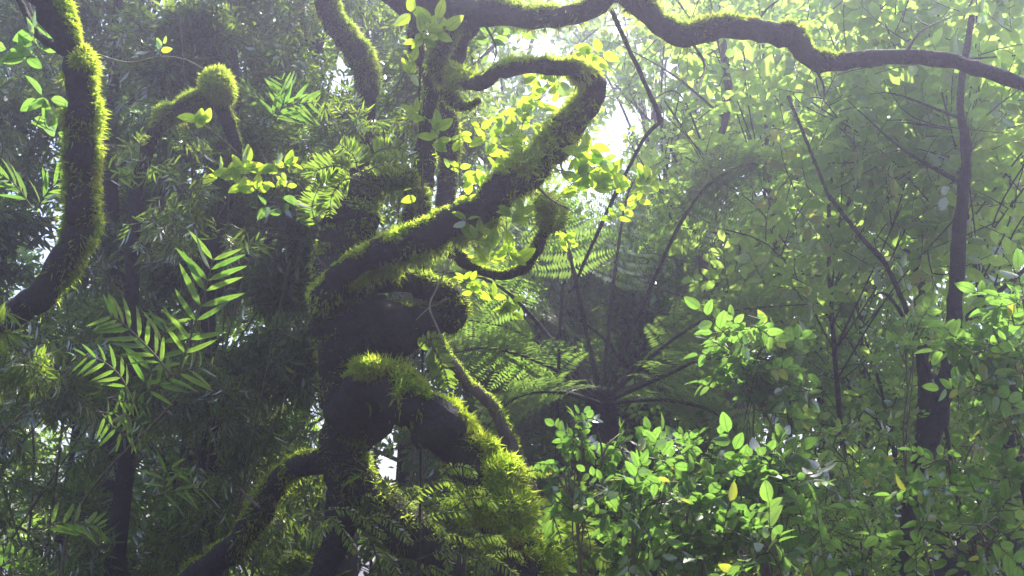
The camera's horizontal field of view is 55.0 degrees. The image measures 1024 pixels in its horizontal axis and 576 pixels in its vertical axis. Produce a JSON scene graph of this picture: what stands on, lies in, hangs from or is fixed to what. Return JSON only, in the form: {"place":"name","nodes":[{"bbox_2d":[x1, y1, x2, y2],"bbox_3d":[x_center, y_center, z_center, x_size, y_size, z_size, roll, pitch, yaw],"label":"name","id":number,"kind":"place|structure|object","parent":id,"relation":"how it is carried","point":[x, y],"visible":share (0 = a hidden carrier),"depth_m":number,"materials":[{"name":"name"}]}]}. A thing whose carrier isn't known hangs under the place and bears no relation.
{"place":"outdoors","nodes":[
{"label":"outdoors","id":0,"kind":"place"},
{"bbox_2d":[2,0,1023,575],"label":"sky","id":1,"kind":"structure","parent":0,"point":[617,123],"materials":[{"name":"white"}]},
{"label":"ground","id":2,"kind":"structure","parent":0,"visible":0},
{"bbox_2d":[0,296,88,434],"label":"bamboo","id":3,"kind":"object","parent":2,"relation":"on","point":[31,381],"visible":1,"depth_m":3.86,"materials":[{"name":"green plant"}]},
{"bbox_2d":[0,0,111,333],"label":"mossy tree","id":4,"kind":"object","parent":2,"relation":"on","point":[82,116],"visible":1,"depth_m":4.26,"materials":[{"name":"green plant"}]},
{"bbox_2d":[0,6,54,68],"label":"leafy twig","id":5,"kind":"object","parent":4,"relation":"attached to","point":[22,50],"visible":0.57,"depth_m":4.49,"materials":[{"name":"green plant"}]},
{"bbox_2d":[0,541,58,575],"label":"fern","id":6,"kind":"object","parent":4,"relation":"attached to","point":[23,566],"visible":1,"depth_m":3.99,"materials":[{"name":"green plant"}]},
{"bbox_2d":[0,158,63,209],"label":"fern","id":7,"kind":"object","parent":4,"relation":"attached to","point":[3,183],"visible":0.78,"depth_m":4.80,"materials":[{"name":"green plant"}]},
{"bbox_2d":[20,75,67,137],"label":"leafy twig","id":8,"kind":"object","parent":4,"relation":"attached to","point":[31,104],"visible":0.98,"depth_m":4.50,"materials":[{"name":"green plant"}]},
{"bbox_2d":[36,501,112,544],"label":"fern","id":9,"kind":"object","parent":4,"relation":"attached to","point":[67,530],"visible":1,"depth_m":4.20,"materials":[{"name":"green plant"}]},
{"bbox_2d":[0,0,196,551],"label":"bamboo","id":10,"kind":"object","parent":2,"relation":"on","point":[133,16],"visible":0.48,"depth_m":8.37,"materials":[{"name":"green plant"}]},
{"bbox_2d":[0,0,201,526],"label":"forest tree","id":11,"kind":"object","parent":2,"relation":"on","point":[22,253],"visible":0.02,"depth_m":12.72,"materials":[{"name":"green plant"}]},
{"bbox_2d":[0,304,215,575],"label":"bamboo","id":12,"kind":"object","parent":2,"relation":"on","point":[78,549],"visible":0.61,"depth_m":6.30,"materials":[{"name":"green plant"}]},
{"bbox_2d":[0,0,228,564],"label":"forest tree","id":13,"kind":"object","parent":2,"relation":"on","point":[141,515],"visible":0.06,"depth_m":13.28,"materials":[{"name":"green plant"}]},
{"bbox_2d":[100,0,158,575],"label":"slender tree","id":14,"kind":"object","parent":2,"relation":"on","point":[111,197],"visible":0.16,"depth_m":8.45,"materials":[{"name":"brown plant"}]},
{"bbox_2d":[0,48,269,565],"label":"bamboo","id":15,"kind":"object","parent":2,"relation":"on","point":[16,92],"visible":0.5,"depth_m":7.21,"materials":[{"name":"green plant"}]},
{"bbox_2d":[33,16,298,575],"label":"bamboo","id":16,"kind":"object","parent":2,"relation":"on","point":[154,279],"visible":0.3,"depth_m":8.19,"materials":[{"name":"green plant"}]},
{"bbox_2d":[60,119,275,575],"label":"bamboo","id":17,"kind":"object","parent":2,"relation":"on","point":[158,223],"visible":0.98,"depth_m":5.84,"materials":[{"name":"green plant"}]},
{"bbox_2d":[103,62,248,575],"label":"mossy tree","id":18,"kind":"object","parent":2,"relation":"on","point":[216,89],"visible":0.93,"depth_m":6.29,"materials":[{"name":"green plant"}]},
{"bbox_2d":[32,0,324,575],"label":"forest tree","id":19,"kind":"object","parent":2,"relation":"on","point":[169,439],"visible":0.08,"depth_m":11.21,"materials":[{"name":"green plant"}]},
{"bbox_2d":[177,46,307,575],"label":"slender tree","id":20,"kind":"object","parent":2,"relation":"on","point":[213,245],"visible":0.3,"depth_m":7.47,"materials":[{"name":"brown plant"}]},
{"bbox_2d":[135,260,350,575],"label":"bamboo","id":21,"kind":"object","parent":2,"relation":"on","point":[207,520],"visible":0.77,"depth_m":6.50,"materials":[{"name":"green plant"}]},
{"bbox_2d":[28,0,492,558],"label":"bamboo","id":22,"kind":"object","parent":2,"relation":"on","point":[208,40],"visible":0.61,"depth_m":7.63,"materials":[{"name":"green plant"}]},
{"bbox_2d":[190,149,344,575],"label":"bamboo","id":23,"kind":"object","parent":2,"relation":"on","point":[266,291],"visible":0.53,"depth_m":7.25,"materials":[{"name":"green plant"}]},
{"bbox_2d":[60,0,475,575],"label":"forest tree","id":24,"kind":"object","parent":2,"relation":"on","point":[317,51],"visible":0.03,"depth_m":13.29,"materials":[{"name":"green plant"}]},
{"bbox_2d":[311,0,383,575],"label":"mossy tree","id":25,"kind":"object","parent":2,"relation":"on","point":[352,43],"visible":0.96,"depth_m":6.49,"materials":[{"name":"green plant"}]},
{"bbox_2d":[289,65,421,575],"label":"bamboo","id":26,"kind":"object","parent":2,"relation":"on","point":[340,131],"visible":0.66,"depth_m":6.00,"materials":[{"name":"green plant"}]},
{"bbox_2d":[275,475,552,575],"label":"fern","id":27,"kind":"object","parent":2,"relation":"on","point":[450,526],"visible":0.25,"depth_m":7.24,"materials":[{"name":"green plant"}]},
{"bbox_2d":[289,0,539,575],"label":"bamboo","id":28,"kind":"object","parent":2,"relation":"on","point":[406,85],"visible":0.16,"depth_m":7.59,"materials":[{"name":"green plant"}]},
{"bbox_2d":[231,0,617,575],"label":"forest tree","id":29,"kind":"object","parent":2,"relation":"on","point":[400,478],"visible":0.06,"depth_m":12.33,"materials":[{"name":"green plant"}]},
{"bbox_2d":[314,202,668,575],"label":"forest tree","id":30,"kind":"object","parent":2,"relation":"on","point":[523,431],"visible":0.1,"depth_m":10.62,"materials":[{"name":"green plant"}]},
{"bbox_2d":[436,332,552,543],"bbox_3d":[-0.037,1.538,5.038,1.016,2.867,0.508,9,-17,-30],"label":"tree","id":31,"kind":"object","parent":2,"relation":"on","point":[505,431],"visible":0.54,"depth_m":5.37,"materials":[{"name":"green plant"}]},
{"bbox_2d":[368,0,652,575],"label":"forest tree","id":32,"kind":"object","parent":2,"relation":"on","point":[400,440],"visible":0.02,"depth_m":15.93,"materials":[{"name":"green plant"}]},
{"bbox_2d":[534,405,632,575],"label":"shrub","id":33,"kind":"object","parent":2,"relation":"on","point":[569,442],"visible":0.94,"depth_m":3.74,"materials":[{"name":"green plant"}]},
{"bbox_2d":[514,218,664,575],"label":"forest tree","id":34,"kind":"object","parent":2,"relation":"on","point":[582,349],"visible":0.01,"depth_m":13.86,"materials":[{"name":"green plant"}]},
{"bbox_2d":[178,0,1023,575],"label":"mossy tree","id":35,"kind":"object","parent":2,"relation":"on","point":[372,390],"visible":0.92,"depth_m":4.81,"materials":[{"name":"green plant"}]},
{"bbox_2d":[104,156,138,189],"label":"fern","id":36,"kind":"object","parent":35,"relation":"attached to","point":[122,171],"visible":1,"depth_m":4.50,"materials":[{"name":"green plant"}]},
{"bbox_2d":[95,385,153,453],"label":"fern","id":37,"kind":"object","parent":35,"relation":"attached to","point":[121,418],"visible":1,"depth_m":4.50,"materials":[{"name":"green plant"}]},
{"bbox_2d":[67,306,218,405],"bbox_3d":[-1.721,0.315,4.579,0.705,0.451,0.191,0,-15,0],"label":"fern","id":38,"kind":"object","parent":35,"relation":"attached to","point":[167,364],"visible":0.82,"depth_m":4.60,"materials":[{"name":"green plant"}]},
{"bbox_2d":[95,36,206,70],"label":"leafy twig","id":39,"kind":"object","parent":35,"relation":"attached to","point":[164,49],"visible":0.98,"depth_m":4.80,"materials":[{"name":"green plant"}]},
{"bbox_2d":[87,230,245,376],"bbox_3d":[-1.545,0.070,4.378,0.743,0.622,0.221,0,-15,0],"label":"fern","id":40,"kind":"object","parent":35,"relation":"attached to","point":[196,271],"visible":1,"depth_m":4.40,"materials":[{"name":"green plant"}]},
{"bbox_2d":[136,452,213,509],"bbox_3d":[-1.635,0.938,4.774,0.370,0.280,0.148,0,-15,0],"label":"fern","id":41,"kind":"object","parent":35,"relation":"attached to","point":[181,473],"visible":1,"depth_m":4.80,"materials":[{"name":"green plant"}]},
{"bbox_2d":[177,108,241,164],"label":"leafy twig","id":42,"kind":"object","parent":35,"relation":"attached to","point":[200,118],"visible":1,"depth_m":4.98,"materials":[{"name":"green plant"}]},
{"bbox_2d":[189,144,269,198],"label":"leafy twig","id":43,"kind":"object","parent":35,"relation":"attached to","point":[234,170],"visible":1,"depth_m":5.00,"materials":[{"name":"green plant"}]},
{"bbox_2d":[257,149,302,207],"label":"leafy twig","id":44,"kind":"object","parent":35,"relation":"attached to","point":[290,159],"visible":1,"depth_m":5.00,"materials":[{"name":"green plant"}]},
{"bbox_2d":[257,70,322,127],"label":"fern","id":45,"kind":"object","parent":35,"relation":"attached to","point":[292,112],"visible":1,"depth_m":5.49,"materials":[{"name":"green plant"}]},
{"bbox_2d":[257,192,335,219],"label":"leafy twig","id":46,"kind":"object","parent":35,"relation":"attached to","point":[266,211],"visible":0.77,"depth_m":5.00,"materials":[{"name":"green plant"}]},
{"bbox_2d":[294,135,419,231],"bbox_3d":[-0.770,-0.521,4.870,0.631,0.455,0.190,0,-15,0],"label":"epiphyte fern","id":47,"kind":"object","parent":35,"relation":"attached to","point":[342,158],"visible":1,"depth_m":4.90,"materials":[{"name":"green plant"}]},
{"bbox_2d":[343,463,382,485],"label":"leafy twig","id":48,"kind":"object","parent":35,"relation":"attached to","point":[352,479],"visible":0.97,"depth_m":4.80,"materials":[{"name":"green plant"}]},
{"bbox_2d":[311,463,523,575],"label":"epiphyte fern","id":49,"kind":"object","parent":35,"relation":"attached to","point":[335,522],"visible":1,"depth_m":4.15,"materials":[{"name":"green plant"}]},
{"bbox_2d":[418,0,424,575],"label":"liana","id":50,"kind":"object","parent":35,"relation":"hanging from","point":[422,373],"visible":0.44,"depth_m":4.88,"materials":[{"name":"brown plant"}]},
{"bbox_2d":[394,0,463,215],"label":"climbing vine","id":51,"kind":"object","parent":35,"relation":"attached to","point":[438,20],"visible":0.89,"depth_m":4.90,"materials":[{"name":"green plant"}]},
{"bbox_2d":[403,331,457,396],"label":"epiphyte fern","id":52,"kind":"object","parent":35,"relation":"attached to","point":[433,362],"visible":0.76,"depth_m":4.60,"materials":[{"name":"green plant"}]},
{"bbox_2d":[416,240,457,345],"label":"dead twig","id":53,"kind":"object","parent":35,"relation":"attached to","point":[434,321],"visible":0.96,"depth_m":4.70,"materials":[{"name":"wood"}]},
{"bbox_2d":[401,98,475,202],"bbox_3d":[-0.364,-0.643,4.828,0.377,0.561,0.219,0,-15,0],"label":"climbing vine","id":54,"kind":"object","parent":35,"relation":"attached to","point":[437,122],"visible":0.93,"depth_m":4.85,"materials":[{"name":"green plant"}]},
{"bbox_2d":[452,211,504,265],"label":"leafy vine","id":55,"kind":"object","parent":35,"relation":"attached to","point":[489,242],"visible":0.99,"depth_m":4.70,"materials":[{"name":"green plant"}]},
{"bbox_2d":[450,271,525,319],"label":"leafy vine","id":56,"kind":"object","parent":35,"relation":"attached to","point":[506,306],"visible":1,"depth_m":4.80,"materials":[{"name":"green plant"}]},
{"bbox_2d":[475,26,533,46],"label":"leafy vine","id":57,"kind":"object","parent":35,"relation":"attached to","point":[500,39],"visible":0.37,"depth_m":5.30,"materials":[{"name":"green plant"}]},
{"bbox_2d":[455,113,558,201],"bbox_3d":[-0.026,-0.631,4.811,0.518,0.467,0.156,-1,-15,5],"label":"climbing vine","id":58,"kind":"object","parent":35,"relation":"attached to","point":[496,131],"visible":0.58,"depth_m":4.82,"materials":[{"name":"green plant"}]},
{"bbox_2d":[490,197,537,265],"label":"leafy vine","id":59,"kind":"object","parent":35,"relation":"attached to","point":[522,256],"visible":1,"depth_m":4.64,"materials":[{"name":"green plant"}]},
{"bbox_2d":[501,73,569,131],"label":"climbing vine","id":60,"kind":"object","parent":35,"relation":"attached to","point":[527,104],"visible":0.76,"depth_m":4.95,"materials":[{"name":"green plant"}]},
{"bbox_2d":[525,466,551,478],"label":"epiphyte fern","id":61,"kind":"object","parent":35,"relation":"attached to","point":[535,474],"visible":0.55,"depth_m":4.55,"materials":[{"name":"green plant"}]},
{"bbox_2d":[539,540,570,575],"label":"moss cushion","id":62,"kind":"object","parent":35,"relation":"on","point":[554,563],"visible":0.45,"depth_m":4.34,"materials":[{"name":"green plant"}]},
{"bbox_2d":[555,215,577,255],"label":"leafy twig","id":63,"kind":"object","parent":35,"relation":"attached to","point":[564,238],"visible":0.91,"depth_m":5.19,"materials":[{"name":"green plant"}]},
{"bbox_2d":[538,475,595,562],"bbox_3d":[0.257,1.048,4.471,0.276,0.392,0.163,-3,-15,12],"label":"shrub","id":64,"kind":"object","parent":35,"relation":"attached to","point":[563,518],"visible":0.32,"depth_m":4.49,"materials":[{"name":"green plant"}]},
{"bbox_2d":[541,536,611,569],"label":"fern","id":65,"kind":"object","parent":35,"relation":"attached to","point":[585,550],"visible":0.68,"depth_m":4.40,"materials":[{"name":"green plant"}]},
{"bbox_2d":[552,132,630,209],"bbox_3d":[0.379,-0.559,4.689,0.361,0.361,0.177,2,-15,-9],"label":"leafy branch","id":66,"kind":"object","parent":35,"relation":"attached to","point":[599,177],"visible":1,"depth_m":4.69,"materials":[{"name":"green plant"}]},
{"bbox_2d":[571,39,618,70],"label":"leafy twig","id":67,"kind":"object","parent":35,"relation":"attached to","point":[585,49],"visible":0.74,"depth_m":4.90,"materials":[{"name":"green plant"}]},
{"bbox_2d":[553,8,662,538],"bbox_3d":[0.587,0.946,5.179,0.529,4.063,2.249,2,-15,-6],"label":"liana","id":68,"kind":"object","parent":35,"relation":"hanging from","point":[658,123],"visible":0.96,"depth_m":6.08,"materials":[{"name":"brown plant"}]},
{"bbox_2d":[600,163,658,221],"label":"leafy twig","id":69,"kind":"object","parent":35,"relation":"attached to","point":[644,174],"visible":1,"depth_m":5.19,"materials":[{"name":"green plant"}]},
{"bbox_2d":[514,0,732,575],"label":"forest tree","id":70,"kind":"object","parent":2,"relation":"on","point":[593,35],"visible":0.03,"depth_m":16.08,"materials":[{"name":"green plant"}]},
{"bbox_2d":[535,476,713,575],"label":"shrub","id":71,"kind":"object","parent":2,"relation":"on","point":[610,571],"visible":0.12,"depth_m":5.02,"materials":[{"name":"green plant"}]},
{"bbox_2d":[392,139,858,575],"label":"tree fern","id":72,"kind":"object","parent":2,"relation":"on","point":[602,400],"visible":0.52,"depth_m":6.79,"materials":[{"name":"green plant"}]},
{"bbox_2d":[567,413,696,575],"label":"shrub","id":73,"kind":"object","parent":2,"relation":"on","point":[638,462],"visible":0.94,"depth_m":3.65,"materials":[{"name":"green plant"}]},
{"bbox_2d":[487,189,797,575],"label":"forest tree","id":74,"kind":"object","parent":2,"relation":"on","point":[670,277],"visible":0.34,"depth_m":10.97,"materials":[{"name":"green plant"}]},
{"bbox_2d":[557,0,796,570],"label":"broadleaf tree","id":75,"kind":"object","parent":2,"relation":"on","point":[625,64],"visible":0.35,"depth_m":11.41,"materials":[{"name":"green plant"}]},
{"bbox_2d":[491,6,871,575],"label":"forest tree","id":76,"kind":"object","parent":2,"relation":"on","point":[614,95],"visible":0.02,"depth_m":13.04,"materials":[{"name":"green plant"}]},
{"bbox_2d":[585,416,805,575],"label":"shrub","id":77,"kind":"object","parent":2,"relation":"on","point":[724,499],"visible":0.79,"depth_m":3.81,"materials":[{"name":"green plant"}]},
{"bbox_2d":[613,0,778,575],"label":"slender tree","id":78,"kind":"object","parent":2,"relation":"on","point":[764,566],"visible":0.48,"depth_m":7.58,"materials":[{"name":"brown plant"}]},
{"bbox_2d":[683,296,821,575],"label":"shrub","id":79,"kind":"object","parent":2,"relation":"on","point":[762,377],"visible":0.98,"depth_m":4.50,"materials":[{"name":"green plant"}]},
{"bbox_2d":[610,106,906,575],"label":"broadleaf tree","id":80,"kind":"object","parent":2,"relation":"on","point":[660,136],"visible":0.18,"depth_m":9.43,"materials":[{"name":"green plant"}]},
{"bbox_2d":[707,411,848,575],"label":"shrub","id":81,"kind":"object","parent":2,"relation":"on","point":[794,548],"visible":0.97,"depth_m":3.69,"materials":[{"name":"green plant"}]},
{"bbox_2d":[648,2,945,575],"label":"forest tree","id":82,"kind":"object","parent":2,"relation":"on","point":[826,390],"visible":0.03,"depth_m":11.07,"materials":[{"name":"green plant"}]},
{"bbox_2d":[623,0,1013,574],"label":"broadleaf tree","id":83,"kind":"object","parent":2,"relation":"on","point":[754,130],"visible":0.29,"depth_m":7.95,"materials":[{"name":"green plant"}]},
{"bbox_2d":[644,11,1023,574],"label":"broadleaf tree","id":84,"kind":"object","parent":2,"relation":"on","point":[932,249],"visible":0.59,"depth_m":6.95,"materials":[{"name":"green plant"}]},
{"bbox_2d":[769,408,946,575],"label":"shrub","id":85,"kind":"object","parent":2,"relation":"on","point":[845,487],"visible":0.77,"depth_m":4.93,"materials":[{"name":"green plant"}]},
{"bbox_2d":[697,2,1020,547],"bbox_3d":[3.660,0.210,9.596,3.668,7.784,3.079,0,-15,0],"label":"broadleaf tree","id":86,"kind":"object","parent":2,"relation":"on","point":[845,310],"visible":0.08,"depth_m":9.73,"materials":[{"name":"green plant"}]},
{"bbox_2d":[720,402,1002,575],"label":"shrub","id":87,"kind":"object","parent":2,"relation":"on","point":[836,517],"visible":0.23,"depth_m":6.43,"materials":[{"name":"green plant"}]},
{"bbox_2d":[712,268,1022,565],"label":"broadleaf tree","id":88,"kind":"object","parent":2,"relation":"on","point":[829,417],"visible":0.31,"depth_m":8.36,"materials":[{"name":"green plant"}]},
{"bbox_2d":[723,39,1023,574],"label":"forest tree","id":89,"kind":"object","parent":2,"relation":"on","point":[970,511],"visible":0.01,"depth_m":12.19,"materials":[{"name":"green plant"}]},
{"bbox_2d":[725,0,1023,502],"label":"broadleaf tree","id":90,"kind":"object","parent":2,"relation":"on","point":[930,129],"visible":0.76,"depth_m":6.74,"materials":[{"name":"green plant"}]},
{"bbox_2d":[787,95,971,575],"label":"slender tree","id":91,"kind":"object","parent":2,"relation":"on","point":[880,257],"visible":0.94,"depth_m":6.49,"materials":[{"name":"brown plant"}]},
{"bbox_2d":[784,32,1023,575],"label":"forest tree","id":92,"kind":"object","parent":2,"relation":"on","point":[875,334],"visible":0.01,"depth_m":10.49,"materials":[{"name":"green plant"}]},
{"bbox_2d":[793,299,1023,575],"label":"broadleaf tree","id":93,"kind":"object","parent":2,"relation":"on","point":[849,368],"visible":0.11,"depth_m":9.52,"materials":[{"name":"green plant"}]},
{"bbox_2d":[875,294,948,575],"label":"slender tree","id":94,"kind":"object","parent":2,"relation":"on","point":[919,325],"visible":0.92,"depth_m":4.69,"materials":[{"name":"green plant"}]},
{"bbox_2d":[830,100,1023,575],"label":"broadleaf tree","id":95,"kind":"object","parent":2,"relation":"on","point":[1013,224],"visible":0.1,"depth_m":8.45,"materials":[{"name":"green plant"}]},
{"bbox_2d":[853,203,1002,572],"bbox_3d":[3.322,1.430,7.904,1.712,4.588,0.853,7,-17,-25],"label":"slender tree","id":96,"kind":"object","parent":2,"relation":"on","point":[924,399],"visible":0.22,"depth_m":7.97,"materials":[{"name":"brown plant"}]},
{"bbox_2d":[840,0,1023,507],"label":"broadleaf tree","id":97,"kind":"object","parent":2,"relation":"on","point":[1021,240],"visible":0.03,"depth_m":9.21,"materials":[{"name":"green plant"}]},
{"bbox_2d":[845,14,1023,575],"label":"slender tree","id":98,"kind":"object","parent":2,"relation":"on","point":[936,423],"visible":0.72,"depth_m":5.97,"materials":[{"name":"brown plant"}]},
{"bbox_2d":[851,426,1023,575],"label":"shrub","id":99,"kind":"object","parent":2,"relation":"on","point":[1008,487],"visible":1,"depth_m":3.50,"materials":[{"name":"green plant"}]},
{"bbox_2d":[914,248,1023,461],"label":"shrub","id":100,"kind":"object","parent":2,"relation":"on","point":[1001,386],"visible":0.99,"depth_m":3.73,"materials":[{"name":"green plant"}]},
{"bbox_2d":[924,509,1023,575],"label":"shrub","id":101,"kind":"object","parent":2,"relation":"on","point":[950,564],"visible":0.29,"depth_m":5.47,"materials":[{"name":"green plant"}]}
]}

